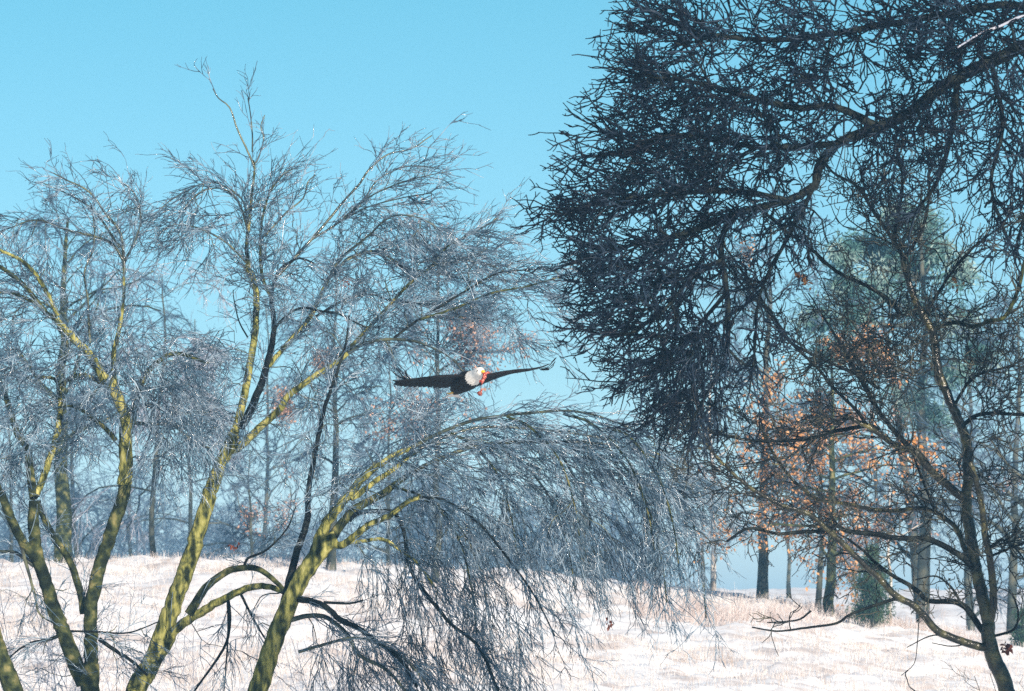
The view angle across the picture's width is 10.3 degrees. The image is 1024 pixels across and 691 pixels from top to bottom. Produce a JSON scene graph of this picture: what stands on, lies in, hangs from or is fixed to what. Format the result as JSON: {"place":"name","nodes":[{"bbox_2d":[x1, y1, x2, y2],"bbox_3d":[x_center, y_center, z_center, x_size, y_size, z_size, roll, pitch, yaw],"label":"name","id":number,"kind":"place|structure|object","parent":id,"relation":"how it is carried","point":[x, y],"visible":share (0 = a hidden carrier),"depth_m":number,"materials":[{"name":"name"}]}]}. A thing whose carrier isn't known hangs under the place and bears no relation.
{"place":"outdoors","nodes":[
{"label":"outdoors","id":0,"kind":"place"},
{"bbox_2d":[392,357,556,397],"bbox_3d":[-0.431,0.316,60.216,0.945,0.440,2.009,-2,-4,34],"label":"bald eagle","id":1,"kind":"object","parent":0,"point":[462,382],"visible":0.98,"depth_m":59.86,"materials":[{"name":"black"}]},
{"bbox_2d":[477,371,489,395],"bbox_3d":[-0.294,0.397,59.592,0.148,0.264,0.065,1,-3,-14],"label":"meat strip","id":2,"kind":"object","parent":1,"relation":"hanging from","point":[482,380],"visible":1,"depth_m":59.58,"materials":[{"name":"food"}]},
{"bbox_2d":[0,549,1023,690],"bbox_3d":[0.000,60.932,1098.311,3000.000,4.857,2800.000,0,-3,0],"label":"snowy ground","id":3,"kind":"structure","parent":0,"point":[951,612],"depth_m":105.09,"materials":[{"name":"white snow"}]},
{"bbox_2d":[0,402,73,690],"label":"bare tree","id":4,"kind":"object","parent":3,"relation":"on","point":[9,679],"visible":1,"depth_m":63.82,"materials":[{"name":"green plant"}]},
{"bbox_2d":[0,538,119,690],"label":"frosted bush","id":5,"kind":"object","parent":3,"relation":"on","point":[37,662],"visible":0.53,"depth_m":71.94,"materials":[{"name":"grey plant"}]},
{"bbox_2d":[1,572,138,690],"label":"frosted bush","id":6,"kind":"object","parent":3,"relation":"on","point":[60,646],"visible":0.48,"depth_m":77.98,"materials":[{"name":"plant"}]},
{"bbox_2d":[0,323,144,562],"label":"bare tree","id":7,"kind":"object","parent":3,"relation":"on","point":[11,556],"visible":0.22,"depth_m":169.85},
{"bbox_2d":[0,368,182,562],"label":"bare tree","id":8,"kind":"object","parent":3,"relation":"on","point":[74,493],"visible":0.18,"depth_m":174.75,"materials":[{"name":"grey plant"}]},
{"bbox_2d":[0,166,196,562],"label":"bare tree","id":9,"kind":"object","parent":3,"relation":"on","point":[63,497],"visible":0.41,"depth_m":127.89,"materials":[{"name":"grey plant"}]},
{"bbox_2d":[11,556,187,690],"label":"frosted bush","id":10,"kind":"object","parent":3,"relation":"on","point":[101,650],"visible":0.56,"depth_m":73.79,"materials":[{"name":"white plant"}]},
{"bbox_2d":[0,131,265,690],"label":"bare tree","id":11,"kind":"object","parent":3,"relation":"on","point":[85,675],"visible":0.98,"depth_m":65.99,"materials":[{"name":"grey plant"}]},
{"bbox_2d":[41,250,255,557],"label":"bare tree","id":12,"kind":"object","parent":3,"relation":"on","point":[151,540],"visible":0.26,"depth_m":138.34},
{"bbox_2d":[77,368,234,557],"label":"bare tree","id":13,"kind":"object","parent":3,"relation":"on","point":[141,516],"visible":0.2,"depth_m":210.12,"materials":[{"name":"grey plant"}]},
{"bbox_2d":[17,294,359,562],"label":"willow tree","id":14,"kind":"object","parent":3,"relation":"on","point":[190,519],"visible":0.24,"depth_m":179.65,"materials":[{"name":"grey plant"}]},
{"bbox_2d":[115,602,304,690],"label":"frosted bush","id":15,"kind":"object","parent":3,"relation":"on","point":[202,664],"visible":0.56,"depth_m":76.04,"materials":[{"name":"white plant"}]},
{"bbox_2d":[201,425,309,558],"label":"oak tree","id":16,"kind":"object","parent":3,"relation":"on","point":[248,518],"visible":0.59,"depth_m":150.34,"materials":[{"name":"grey plant"}]},
{"bbox_2d":[164,289,354,556],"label":"bare tree","id":17,"kind":"object","parent":3,"relation":"on","point":[268,461],"visible":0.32,"depth_m":200.56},
{"bbox_2d":[259,246,389,569],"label":"bare tree","id":18,"kind":"object","parent":3,"relation":"on","point":[331,558],"visible":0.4,"depth_m":128.03,"materials":[{"name":"grey plant"}]},
{"bbox_2d":[278,605,379,690],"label":"frosted bush","id":19,"kind":"object","parent":3,"relation":"on","point":[305,683],"visible":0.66,"depth_m":69.76,"materials":[{"name":"white plant"}]},
{"bbox_2d":[0,423,678,585],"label":"wood","id":20,"kind":"object","parent":3,"relation":"on","point":[183,537],"visible":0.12,"depth_m":274.67,"materials":[{"name":"grey plant"}]},
{"bbox_2d":[105,57,622,690],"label":"bare tree","id":21,"kind":"object","parent":3,"relation":"on","point":[167,629],"visible":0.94,"depth_m":67.04,"materials":[{"name":"grey plant"}]},
{"bbox_2d":[315,599,433,690],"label":"frosted bush","id":22,"kind":"object","parent":3,"relation":"on","point":[342,659],"visible":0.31,"depth_m":71.77,"materials":[{"name":"grey plant"}]},
{"bbox_2d":[307,313,459,564],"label":"bare tree","id":23,"kind":"object","parent":3,"relation":"on","point":[387,550],"visible":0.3,"depth_m":164.92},
{"bbox_2d":[328,194,548,580],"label":"bare tree","id":24,"kind":"object","parent":3,"relation":"on","point":[472,337],"visible":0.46,"depth_m":122.14,"materials":[{"name":"grey plant"}]},
{"bbox_2d":[185,244,767,690],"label":"weeping tree","id":25,"kind":"object","parent":3,"relation":"on","point":[323,546],"visible":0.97,"depth_m":63.80,"materials":[{"name":"grey plant"}]},
{"bbox_2d":[441,397,581,568],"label":"bare tree","id":26,"kind":"object","parent":3,"relation":"on","point":[489,488],"visible":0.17,"depth_m":189.84,"materials":[{"name":"grey plant"}]},
{"bbox_2d":[494,414,631,578],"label":"bare tree","id":27,"kind":"object","parent":3,"relation":"on","point":[582,512],"visible":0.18,"depth_m":199.93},
{"bbox_2d":[589,475,709,589],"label":"bare tree","id":28,"kind":"object","parent":3,"relation":"on","point":[706,568],"visible":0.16,"depth_m":169.95,"materials":[{"name":"grey plant"}]},
{"bbox_2d":[681,388,735,585],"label":"bare tree","id":29,"kind":"object","parent":3,"relation":"on","point":[702,555],"visible":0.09,"depth_m":139.89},
{"bbox_2d":[662,330,770,590],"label":"bare tree","id":30,"kind":"object","parent":3,"relation":"on","point":[712,579],"visible":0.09,"depth_m":133.90,"materials":[{"name":"dark bark"},{"name":"dark twig"},{"name":"orange leaf"}]},
{"bbox_2d":[510,0,1023,481],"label":"spreading tree","id":31,"kind":"object","parent":3,"relation":"on","point":[676,192],"visible":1,"depth_m":50.80,"materials":[{"name":"black plant"}]},
{"bbox_2d":[681,172,890,599],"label":"bare tree","id":32,"kind":"object","parent":3,"relation":"on","point":[762,583],"visible":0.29,"depth_m":130.78,"materials":[{"name":"brown wood"}]},
{"bbox_2d":[722,381,854,597],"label":"bare tree","id":33,"kind":"object","parent":3,"relation":"on","point":[789,561],"visible":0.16,"depth_m":209.83,"materials":[{"name":"brown plant"}]},
{"bbox_2d":[622,574,984,656],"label":"tall dry weeds","id":34,"kind":"object","parent":3,"relation":"on","point":[733,614],"visible":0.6,"depth_m":117.70,"materials":[{"name":"beige plant"}]},
{"bbox_2d":[613,80,1023,690],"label":"bare tree","id":35,"kind":"object","parent":3,"relation":"on","point":[971,556],"visible":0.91,"depth_m":53.93,"materials":[{"name":"plant"}]},
{"bbox_2d":[762,374,886,611],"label":"oak tree","id":36,"kind":"object","parent":3,"relation":"on","point":[819,571],"visible":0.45,"depth_m":126.86,"materials":[{"name":"orange plant"}]},
{"bbox_2d":[689,319,975,616],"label":"oak tree","id":37,"kind":"object","parent":3,"relation":"on","point":[791,526],"visible":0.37,"depth_m":126.20,"materials":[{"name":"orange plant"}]},
{"bbox_2d":[839,540,903,626],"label":"evergreen tree","id":38,"kind":"object","parent":3,"relation":"on","point":[866,598],"visible":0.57,"depth_m":123.18,"materials":[{"name":"green plant"}]},
{"bbox_2d":[844,475,922,624],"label":"bare tree","id":39,"kind":"object","parent":3,"relation":"on","point":[889,518],"visible":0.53,"depth_m":127.91,"materials":[{"name":"brown plant"}]},
{"bbox_2d":[790,292,993,596],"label":"bare tree","id":40,"kind":"object","parent":3,"relation":"on","point":[887,488],"visible":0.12,"depth_m":189.98,"materials":[{"name":"brown plant"}]},
{"bbox_2d":[782,184,1006,623],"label":"pine tree","id":41,"kind":"object","parent":3,"relation":"on","point":[927,264],"visible":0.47,"depth_m":145.10,"materials":[{"name":"green plant"}]},
{"bbox_2d":[781,281,1023,598],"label":"bare tree","id":42,"kind":"object","parent":3,"relation":"on","point":[913,560],"visible":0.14,"depth_m":149.91,"materials":[{"name":"plant"}]},
{"bbox_2d":[863,285,1023,553],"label":"bare tree","id":43,"kind":"object","parent":3,"relation":"on","point":[1014,497],"visible":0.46,"depth_m":129.53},
{"bbox_2d":[899,288,1023,630],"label":"bare tree","id":44,"kind":"object","parent":3,"relation":"on","point":[969,623],"visible":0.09,"depth_m":165.07,"materials":[{"name":"plant"}]},
{"bbox_2d":[927,272,1023,634],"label":"bare tree","id":45,"kind":"object","parent":3,"relation":"on","point":[1012,582],"visible":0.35,"depth_m":139.89,"materials":[{"name":"plant"}]},
{"bbox_2d":[941,660,1023,690],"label":"dark bush","id":46,"kind":"object","parent":3,"relation":"on","point":[968,678],"visible":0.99,"depth_m":56.23,"materials":[{"name":"plant"}]},
{"bbox_2d":[1005,593,1023,646],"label":"evergreen tree","id":47,"kind":"object","parent":3,"relation":"on","point":[1019,637],"visible":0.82,"depth_m":123.34,"materials":[{"name":"green plant"}]},
{"bbox_2d":[0,0,1023,590],"label":"sky","id":48,"kind":"structure","parent":0,"point":[72,72],"materials":[{"name":"blue"}]}
]}

